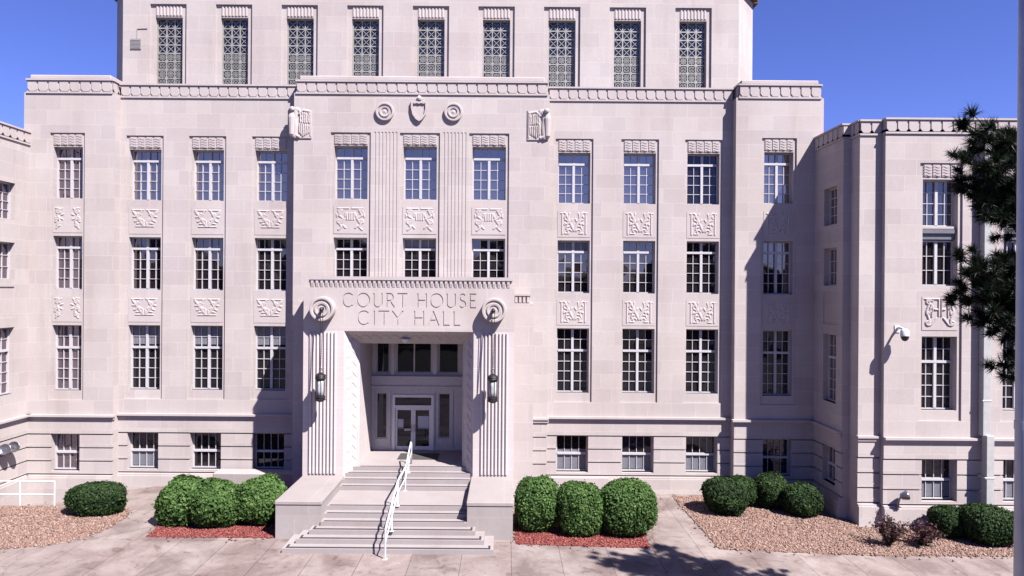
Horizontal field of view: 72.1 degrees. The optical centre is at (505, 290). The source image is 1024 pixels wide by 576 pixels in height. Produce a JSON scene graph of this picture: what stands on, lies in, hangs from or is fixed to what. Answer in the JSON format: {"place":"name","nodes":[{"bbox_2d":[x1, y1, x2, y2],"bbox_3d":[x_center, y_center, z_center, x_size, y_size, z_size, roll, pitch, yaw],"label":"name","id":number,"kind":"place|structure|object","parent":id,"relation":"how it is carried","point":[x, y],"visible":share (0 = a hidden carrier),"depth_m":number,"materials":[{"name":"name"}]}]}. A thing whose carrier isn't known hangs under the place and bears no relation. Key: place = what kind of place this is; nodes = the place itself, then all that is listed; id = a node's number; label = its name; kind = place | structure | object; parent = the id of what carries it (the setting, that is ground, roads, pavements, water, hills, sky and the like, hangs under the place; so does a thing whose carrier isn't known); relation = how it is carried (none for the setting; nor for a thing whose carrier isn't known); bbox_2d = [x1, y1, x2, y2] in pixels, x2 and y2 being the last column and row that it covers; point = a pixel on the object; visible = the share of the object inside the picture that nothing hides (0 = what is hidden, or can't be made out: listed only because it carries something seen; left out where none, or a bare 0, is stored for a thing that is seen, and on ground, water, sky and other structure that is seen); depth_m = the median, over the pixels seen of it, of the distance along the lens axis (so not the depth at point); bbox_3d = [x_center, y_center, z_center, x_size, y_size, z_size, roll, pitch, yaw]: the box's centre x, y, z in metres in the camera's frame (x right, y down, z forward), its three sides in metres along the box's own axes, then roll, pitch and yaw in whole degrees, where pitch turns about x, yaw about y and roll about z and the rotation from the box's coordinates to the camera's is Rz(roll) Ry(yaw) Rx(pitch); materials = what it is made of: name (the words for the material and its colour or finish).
{"place":"outdoors","nodes":[
{"label":"outdoors","id":0,"kind":"place"},
{"bbox_2d":[0,502,131,551],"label":"gravel","id":1,"kind":"structure","parent":0,"point":[69,523],"depth_m":25.64,"materials":[{"name":"brown gravel"}]},
{"bbox_2d":[62,480,127,516],"bbox_3d":[-15.732,7.968,27.092,2.302,1.290,1.476,0,0,0],"label":"yew shrub","id":2,"kind":"object","parent":1,"relation":"on","point":[98,498],"visible":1,"depth_m":26.62,"materials":[{"name":"green plant"}]},
{"bbox_2d":[39,486,154,505],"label":"walkway","id":3,"kind":"structure","parent":0,"point":[132,493],"depth_m":30.12,"materials":[{"name":"concrete"}]},
{"bbox_2d":[0,486,1012,575],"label":"pavement","id":4,"kind":"structure","parent":0,"point":[126,546],"depth_m":22.93,"materials":[{"name":"concrete"}]},
{"bbox_2d":[2,505,64,506],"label":"kerb","id":5,"kind":"structure","parent":4,"relation":"on","point":[31,506],"depth_m":27.82,"materials":[{"name":"concrete"}]},
{"bbox_2d":[0,480,54,505],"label":"guard rail","id":6,"kind":"object","parent":5,"relation":"on","point":[19,481],"visible":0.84,"depth_m":27.93,"materials":[{"name":"white metal"}]},
{"bbox_2d":[147,521,274,537],"bbox_3d":[-10.565,8.623,27.275,5.000,0.050,5.450,0,0,0],"label":"mulch bed","id":7,"kind":"object","parent":4,"relation":"on","point":[221,536],"visible":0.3,"depth_m":24.95,"materials":[{"name":"red wood"}]},
{"bbox_2d":[150,473,204,527],"bbox_3d":[-11.870,7.782,26.255,2.095,1.756,2.025,0,0,0],"label":"boxwood bush","id":8,"kind":"object","parent":7,"relation":"on","point":[172,501],"visible":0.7,"depth_m":25.51,"materials":[{"name":"green plant"}]},
{"bbox_2d":[188,476,241,527],"bbox_3d":[-10.565,7.782,25.922,2.218,1.778,1.989,0,0,0],"label":"boxwood bush","id":9,"kind":"object","parent":7,"relation":"on","point":[214,501],"visible":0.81,"depth_m":25.30,"materials":[{"name":"green plant"}]},
{"bbox_2d":[234,472,287,524],"bbox_3d":[-9.145,7.776,26.277,2.113,1.783,2.047,0,0,0],"label":"boxwood bush","id":10,"kind":"object","parent":7,"relation":"on","point":[260,495],"visible":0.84,"depth_m":25.54,"materials":[{"name":"green plant"}]},
{"bbox_2d":[0,0,1016,554],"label":"courthouse","id":11,"kind":"structure","parent":4,"relation":"on","point":[676,246],"depth_m":30.66,"materials":[{"name":"stone"}]},
{"bbox_2d":[0,181,9,218],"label":"window","id":12,"kind":"structure","parent":11,"relation":"in","point":[4,187],"depth_m":29.45,"materials":[{"name":"white glass"}]},
{"bbox_2d":[0,242,9,278],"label":"window","id":13,"kind":"structure","parent":11,"relation":"in","point":[4,246],"depth_m":29.47,"materials":[{"name":"white glass"}]},
{"bbox_2d":[0,327,11,394],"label":"window","id":14,"kind":"structure","parent":11,"relation":"in","point":[4,332],"depth_m":29.52,"materials":[{"name":"white paint"}]},
{"bbox_2d":[0,441,19,454],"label":"wall lamp","id":15,"kind":"object","parent":11,"relation":"attached to","point":[11,447],"visible":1,"depth_m":28.80,"materials":[{"name":"metal"}]},
{"bbox_2d":[55,434,80,469],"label":"window","id":16,"kind":"structure","parent":11,"relation":"in","point":[68,447],"depth_m":30.94,"materials":[{"name":"white glass"}]},
{"bbox_2d":[56,325,81,389],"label":"window","id":17,"kind":"structure","parent":11,"relation":"in","point":[68,337],"depth_m":30.94,"materials":[{"name":"glass"}]},
{"bbox_2d":[57,236,81,288],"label":"window","id":18,"kind":"structure","parent":11,"relation":"in","point":[69,248],"depth_m":30.94,"materials":[{"name":"white glass"}]},
{"bbox_2d":[57,148,82,197],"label":"window","id":19,"kind":"structure","parent":11,"relation":"in","point":[69,160],"depth_m":30.94,"materials":[{"name":"glass"}]},
{"bbox_2d":[130,433,158,467],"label":"window","id":20,"kind":"structure","parent":11,"relation":"in","point":[144,446],"depth_m":31.38,"materials":[{"name":"white glass"}]},
{"bbox_2d":[131,325,159,389],"bbox_3d":[-15.953,3.000,31.295,1.460,2.940,0.300,0,0,0],"label":"window","id":21,"kind":"structure","parent":11,"relation":"in","point":[145,339],"depth_m":31.38,"materials":[{"name":"glass"}]},
{"bbox_2d":[132,237,160,289],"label":"window","id":22,"kind":"structure","parent":11,"relation":"in","point":[146,252],"depth_m":31.40,"materials":[{"name":"glass"}]},
{"bbox_2d":[133,151,160,199],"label":"window","id":23,"kind":"structure","parent":11,"relation":"in","point":[146,164],"depth_m":31.40,"materials":[{"name":"blue glass"}]},
{"bbox_2d":[157,19,182,83],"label":"lattice window","id":24,"kind":"structure","parent":11,"relation":"in","point":[170,31],"depth_m":35.90,"materials":[{"name":"white metal"}]},
{"bbox_2d":[192,325,222,389],"bbox_3d":[-13.193,3.021,31.295,1.460,2.940,0.300,0,0,0],"label":"window","id":25,"kind":"structure","parent":11,"relation":"in","point":[208,340],"depth_m":31.38,"materials":[{"name":"glass"}]},
{"bbox_2d":[193,433,221,468],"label":"window","id":26,"kind":"structure","parent":11,"relation":"in","point":[206,446],"depth_m":31.40,"materials":[{"name":"glass"}]},
{"bbox_2d":[194,238,222,289],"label":"window","id":27,"kind":"structure","parent":11,"relation":"in","point":[208,252],"depth_m":31.40,"materials":[{"name":"glass"}]},
{"bbox_2d":[195,151,223,200],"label":"window","id":28,"kind":"structure","parent":11,"relation":"in","point":[209,165],"depth_m":31.40,"materials":[{"name":"glass"}]},
{"bbox_2d":[222,19,247,83],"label":"lattice window","id":29,"kind":"structure","parent":11,"relation":"in","point":[235,31],"depth_m":35.91,"materials":[{"name":"white metal"}]},
{"bbox_2d":[255,433,284,468],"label":"window","id":30,"kind":"structure","parent":11,"relation":"in","point":[269,448],"depth_m":31.40,"materials":[{"name":"glass"}]},
{"bbox_2d":[256,238,285,290],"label":"window","id":31,"kind":"structure","parent":11,"relation":"in","point":[271,253],"depth_m":31.40,"materials":[{"name":"glass"}]},
{"bbox_2d":[256,326,285,389],"bbox_3d":[-10.413,2.997,31.368,1.400,2.850,0.135,0,0,0],"label":"window","id":32,"kind":"structure","parent":11,"relation":"in","point":[270,340],"depth_m":31.38,"materials":[{"name":"glass"}]},
{"bbox_2d":[257,151,286,200],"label":"window","id":33,"kind":"structure","parent":11,"relation":"in","point":[271,166],"depth_m":31.40,"materials":[{"name":"blue glass"}]},
{"bbox_2d":[287,20,313,84],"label":"lattice window","id":34,"kind":"structure","parent":11,"relation":"in","point":[300,32],"depth_m":35.90,"materials":[{"name":"white metal"}]},
{"bbox_2d":[315,307,325,401],"bbox_3d":[-7.169,2.476,27.325,0.420,3.680,0.510,0,0,0],"label":"hanging lantern","id":35,"kind":"object","parent":11,"relation":"hanging from","point":[320,377],"visible":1,"depth_m":27.18,"materials":[{"name":"brown metal"}]},
{"bbox_2d":[335,238,366,276],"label":"window","id":36,"kind":"structure","parent":11,"relation":"in","point":[350,253],"depth_m":31.02,"materials":[{"name":"glass"}]},
{"bbox_2d":[335,147,367,198],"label":"window","id":37,"kind":"structure","parent":11,"relation":"in","point":[351,162],"depth_m":31.02,"materials":[{"name":"blue glass"}]},
{"bbox_2d":[353,20,378,75],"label":"lattice window","id":38,"kind":"structure","parent":11,"relation":"in","point":[365,32],"depth_m":35.91,"materials":[{"name":"white metal"}]},
{"bbox_2d":[376,343,389,372],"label":"transom window","id":39,"kind":"structure","parent":11,"relation":"in","point":[382,354],"depth_m":31.53,"materials":[{"name":"black glass"}]},
{"bbox_2d":[383,442,411,559],"bbox_3d":[-3.876,7.420,25.782,0.140,2.501,6.303,0,0,0],"label":"handrail","id":40,"kind":"object","parent":11,"relation":"on","point":[408,460],"visible":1,"depth_m":24.72,"materials":[{"name":"white metal"}]},
{"bbox_2d":[395,408,412,449],"bbox_3d":[-4.531,6.180,31.423,0.801,1.860,0.134,0,0,0],"label":"door","id":41,"kind":"structure","parent":11,"relation":"in","point":[403,416],"depth_m":31.46,"materials":[{"name":"white glass"}]},
{"bbox_2d":[396,344,431,372],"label":"transom window","id":42,"kind":"structure","parent":11,"relation":"in","point":[411,358],"depth_m":31.53,"materials":[{"name":"black glass"}]},
{"bbox_2d":[397,453,439,459],"bbox_3d":[-3.724,7.109,30.150,1.700,0.018,1.100,0,0,0],"label":"doormat","id":43,"kind":"object","parent":11,"relation":"on","point":[423,456],"visible":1,"depth_m":30.10,"materials":[{"name":"rubber"}]},
{"bbox_2d":[403,238,435,276],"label":"window","id":44,"kind":"structure","parent":11,"relation":"in","point":[419,257],"depth_m":31.02,"materials":[{"name":"glass"}]},
{"bbox_2d":[404,147,436,199],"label":"window","id":45,"kind":"structure","parent":11,"relation":"in","point":[420,164],"depth_m":31.02,"materials":[{"name":"blue glass"}]},
{"bbox_2d":[413,408,430,449],"bbox_3d":[-3.722,6.186,31.423,0.801,1.860,0.134,0,0,0],"label":"door","id":46,"kind":"structure","parent":11,"relation":"in","point":[421,416],"depth_m":31.45,"materials":[{"name":"white glass"}]},
{"bbox_2d":[418,21,444,76],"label":"lattice window","id":47,"kind":"structure","parent":11,"relation":"in","point":[431,34],"depth_m":35.92,"materials":[{"name":"white metal"}]},
{"bbox_2d":[439,344,458,372],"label":"transom window","id":48,"kind":"structure","parent":11,"relation":"in","point":[448,353],"depth_m":31.53,"materials":[{"name":"black glass"}]},
{"bbox_2d":[472,239,504,277],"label":"window","id":49,"kind":"structure","parent":11,"relation":"in","point":[488,255],"depth_m":31.02,"materials":[{"name":"glass"}]},
{"bbox_2d":[472,148,505,199],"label":"window","id":50,"kind":"structure","parent":11,"relation":"in","point":[489,164],"depth_m":31.02,"materials":[{"name":"blue glass"}]},
{"bbox_2d":[487,308,497,402],"bbox_3d":[-0.489,2.526,27.325,0.420,3.680,0.510,0,0,0],"label":"hanging lantern","id":51,"kind":"object","parent":11,"relation":"hanging from","point":[492,379],"visible":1,"depth_m":27.17,"materials":[{"name":"brown metal"}]},
{"bbox_2d":[483,21,509,76],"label":"lattice window","id":52,"kind":"structure","parent":11,"relation":"in","point":[496,34],"depth_m":35.92,"materials":[{"name":"white metal"}]},
{"bbox_2d":[548,22,574,86],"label":"lattice window","id":53,"kind":"structure","parent":11,"relation":"in","point":[561,35],"depth_m":35.92,"materials":[{"name":"white metal"}]},
{"bbox_2d":[556,436,586,471],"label":"window","id":54,"kind":"structure","parent":11,"relation":"in","point":[571,451],"depth_m":31.38,"materials":[{"name":"white glass"}]},
{"bbox_2d":[557,328,587,392],"bbox_3d":[2.967,3.142,31.295,1.480,2.940,0.300,0,0,0],"label":"window","id":55,"kind":"structure","parent":11,"relation":"in","point":[572,343],"depth_m":31.40,"materials":[{"name":"glass"}]},
{"bbox_2d":[557,241,588,292],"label":"window","id":56,"kind":"structure","parent":11,"relation":"in","point":[573,256],"depth_m":31.40,"materials":[{"name":"glass"}]},
{"bbox_2d":[558,154,589,203],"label":"window","id":57,"kind":"structure","parent":11,"relation":"in","point":[573,169],"depth_m":31.40,"materials":[{"name":"blue glass"}]},
{"bbox_2d":[613,22,639,86],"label":"lattice window","id":58,"kind":"structure","parent":11,"relation":"in","point":[626,34],"depth_m":35.92,"materials":[{"name":"white metal"}]},
{"bbox_2d":[622,436,651,471],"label":"window","id":59,"kind":"structure","parent":11,"relation":"in","point":[636,450],"depth_m":31.38,"materials":[{"name":"white glass"}]},
{"bbox_2d":[622,329,652,392],"bbox_3d":[5.856,3.164,31.295,1.480,2.940,0.300,0,0,0],"label":"window","id":60,"kind":"structure","parent":11,"relation":"in","point":[637,344],"depth_m":31.40,"materials":[{"name":"glass"}]},
{"bbox_2d":[623,241,653,293],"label":"window","id":61,"kind":"structure","parent":11,"relation":"in","point":[638,256],"depth_m":31.40,"materials":[{"name":"glass"}]},
{"bbox_2d":[623,154,654,203],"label":"window","id":62,"kind":"structure","parent":11,"relation":"in","point":[639,169],"depth_m":31.40,"materials":[{"name":"glass"}]},
{"bbox_2d":[679,23,704,87],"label":"lattice window","id":63,"kind":"structure","parent":11,"relation":"in","point":[691,35],"depth_m":35.91,"materials":[{"name":"white metal"}]},
{"bbox_2d":[685,437,714,472],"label":"window","id":64,"kind":"structure","parent":11,"relation":"in","point":[700,451],"depth_m":31.38,"materials":[{"name":"white glass"}]},
{"bbox_2d":[686,242,716,293],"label":"window","id":65,"kind":"structure","parent":11,"relation":"in","point":[701,256],"depth_m":31.40,"materials":[{"name":"glass"}]},
{"bbox_2d":[686,329,716,393],"bbox_3d":[8.666,3.185,31.295,1.480,2.940,0.300,0,0,0],"label":"window","id":66,"kind":"structure","parent":11,"relation":"in","point":[700,343],"depth_m":31.40,"materials":[{"name":"black glass"}]},
{"bbox_2d":[687,155,717,204],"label":"window","id":67,"kind":"structure","parent":11,"relation":"in","point":[702,170],"depth_m":31.40,"materials":[{"name":"blue glass"}]},
{"bbox_2d":[762,439,788,474],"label":"window","id":68,"kind":"structure","parent":11,"relation":"in","point":[775,452],"depth_m":30.94,"materials":[{"name":"black glass"}]},
{"bbox_2d":[762,330,789,395],"bbox_3d":[11.816,3.209,30.845,1.330,2.940,0.300,0,0,0],"label":"window","id":69,"kind":"structure","parent":11,"relation":"in","point":[776,343],"depth_m":30.94,"materials":[{"name":"black glass"}]},
{"bbox_2d":[763,241,789,294],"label":"window","id":70,"kind":"structure","parent":11,"relation":"in","point":[776,262],"depth_m":30.94,"materials":[{"name":"glass"}]},
{"bbox_2d":[764,153,790,203],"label":"window","id":71,"kind":"structure","parent":11,"relation":"in","point":[777,166],"depth_m":30.94,"materials":[{"name":"glass"}]},
{"bbox_2d":[826,334,835,401],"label":"window","id":72,"kind":"structure","parent":11,"relation":"in","point":[831,338],"depth_m":29.45,"materials":[{"name":"grey glass"}]},
{"bbox_2d":[825,446,836,483],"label":"window","id":73,"kind":"structure","parent":11,"relation":"in","point":[831,464],"depth_m":29.45,"materials":[{"name":"white glass"}]},
{"bbox_2d":[829,187,836,224],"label":"window","id":74,"kind":"structure","parent":11,"relation":"in","point":[832,192],"depth_m":29.46,"materials":[{"name":"grey glass"}]},
{"bbox_2d":[829,248,836,285],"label":"window","id":75,"kind":"structure","parent":11,"relation":"in","point":[832,252],"depth_m":29.49,"materials":[{"name":"grey glass"}]},
{"bbox_2d":[894,325,909,340],"bbox_3d":[15.068,1.633,26.727,0.330,0.580,0.645,0,0,0],"label":"security camera","id":76,"kind":"object","parent":11,"relation":"attached to","point":[904,334],"visible":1,"depth_m":26.50,"materials":[{"name":"white plastic"}]},
{"bbox_2d":[895,490,909,507],"bbox_3d":[15.104,7.946,26.761,0.387,0.693,0.417,0,0,0],"label":"floodlight","id":77,"kind":"object","parent":11,"relation":"attached to","point":[904,495],"visible":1,"depth_m":26.66,"materials":[{"name":"metal"}]},
{"bbox_2d":[920,460,951,499],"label":"window","id":78,"kind":"structure","parent":11,"relation":"in","point":[936,474],"depth_m":27.45,"materials":[{"name":"white glass"}]},
{"bbox_2d":[921,336,951,409],"bbox_3d":[16.696,3.245,27.360,1.420,2.940,0.300,0,0,0],"label":"window","id":79,"kind":"structure","parent":11,"relation":"in","point":[936,368],"depth_m":27.46,"materials":[{"name":"glass"}]},
{"bbox_2d":[922,241,952,285],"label":"window","id":80,"kind":"structure","parent":11,"relation":"in","point":[937,267],"depth_m":27.46,"materials":[{"name":"glass"}]},
{"bbox_2d":[923,180,955,228],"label":"window","id":81,"kind":"structure","parent":11,"relation":"in","point":[937,204],"depth_m":27.46,"materials":[{"name":"blue glass"}]},
{"bbox_2d":[1001,460,1013,500],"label":"window","id":82,"kind":"structure","parent":11,"relation":"in","point":[1008,465],"depth_m":27.45,"materials":[{"name":"white glass"}]},
{"bbox_2d":[1002,340,1014,410],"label":"window","id":83,"kind":"structure","parent":11,"relation":"in","point":[1008,403],"depth_m":27.46,"materials":[{"name":"glass"}]},
{"bbox_2d":[1004,241,1015,252],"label":"window","id":84,"kind":"structure","parent":11,"relation":"in","point":[1012,244],"depth_m":27.46,"materials":[{"name":"white paint"}]},
{"bbox_2d":[515,517,650,547],"bbox_3d":[2.719,8.787,27.425,4.730,0.159,6.550,0,0,0],"label":"mulch bed","id":85,"kind":"object","parent":4,"relation":"on","point":[582,540],"visible":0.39,"depth_m":24.67,"materials":[{"name":"red wood"}]},
{"bbox_2d":[513,474,559,532],"bbox_3d":[1.179,7.761,25.837,1.845,2.005,1.915,0,0,0],"label":"boxwood bush","id":86,"kind":"object","parent":85,"relation":"on","point":[536,500],"visible":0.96,"depth_m":25.19,"materials":[{"name":"green plant"}]},
{"bbox_2d":[556,479,603,536],"bbox_3d":[2.650,7.855,25.544,1.861,1.916,1.815,0,0,0],"label":"boxwood bush","id":87,"kind":"object","parent":85,"relation":"on","point":[580,507],"visible":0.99,"depth_m":24.89,"materials":[{"name":"green plant"}]},
{"bbox_2d":[598,477,658,537],"bbox_3d":[4.377,7.822,25.670,2.358,2.084,2.036,0,0,0],"label":"boxwood bush","id":88,"kind":"object","parent":85,"relation":"on","point":[630,507],"visible":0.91,"depth_m":24.93,"materials":[{"name":"green plant"}]},
{"bbox_2d":[673,496,1012,556],"bbox_3d":[17.082,9.065,27.275,19.700,0.182,6.350,0,0,0],"label":"gravel bed","id":89,"kind":"object","parent":4,"relation":"on","point":[800,551],"visible":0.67,"depth_m":25.25,"materials":[{"name":"brown gravel"}]},
{"bbox_2d":[699,474,751,515],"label":"yew shrub","id":90,"kind":"object","parent":89,"relation":"on","point":[729,496],"visible":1,"depth_m":27.79,"materials":[{"name":"green plant"}]},
{"bbox_2d":[731,474,758,505],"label":"yew shrub","id":91,"kind":"object","parent":89,"relation":"on","point":[752,486],"visible":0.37,"depth_m":29.00,"materials":[{"name":"green plant"}]},
{"bbox_2d":[755,471,788,509],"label":"yew shrub","id":92,"kind":"object","parent":89,"relation":"on","point":[771,485],"visible":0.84,"depth_m":28.85,"materials":[{"name":"green plant"}]},
{"bbox_2d":[779,481,823,517],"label":"yew shrub","id":93,"kind":"object","parent":89,"relation":"on","point":[802,498],"visible":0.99,"depth_m":27.94,"materials":[{"name":"green plant"}]},
{"bbox_2d":[868,508,911,545],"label":"barberry shrub","id":94,"kind":"object","parent":89,"relation":"on","point":[889,531],"visible":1,"depth_m":24.82,"materials":[{"name":"brown plant"}]},
{"bbox_2d":[900,517,947,545],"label":"barberry shrub","id":95,"kind":"object","parent":89,"relation":"on","point":[923,533],"visible":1,"depth_m":24.88,"materials":[{"name":"brown plant"}]},
{"bbox_2d":[926,504,965,539],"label":"yew shrub","id":96,"kind":"object","parent":89,"relation":"on","point":[946,519],"visible":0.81,"depth_m":25.77,"materials":[{"name":"green plant"}]},
{"bbox_2d":[958,503,1013,546],"bbox_3d":[17.549,8.425,25.521,2.201,1.447,1.971,0,0,0],"label":"yew shrub","id":97,"kind":"object","parent":89,"relation":"on","point":[988,524],"visible":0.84,"depth_m":24.92,"materials":[{"name":"green plant"}]},
{"bbox_2d":[940,101,1016,386],"bbox_3d":[12.657,2.016,15.258,4.844,14.188,4.456,0,0,-27],"label":"pine tree","id":98,"kind":"object","parent":4,"relation":"on","point":[990,189],"visible":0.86,"depth_m":15.67,"materials":[{"name":"green plant"}]},
{"bbox_2d":[1013,0,1023,575],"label":"light pole","id":99,"kind":"object","parent":4,"relation":"on","point":[1018,558],"visible":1,"depth_m":9.96,"materials":[{"name":"grey metal"}]},
{"bbox_2d":[0,0,1017,131],"label":"sky","id":100,"kind":"structure","parent":0,"point":[871,59],"materials":[{"name":"blue"}]}
]}

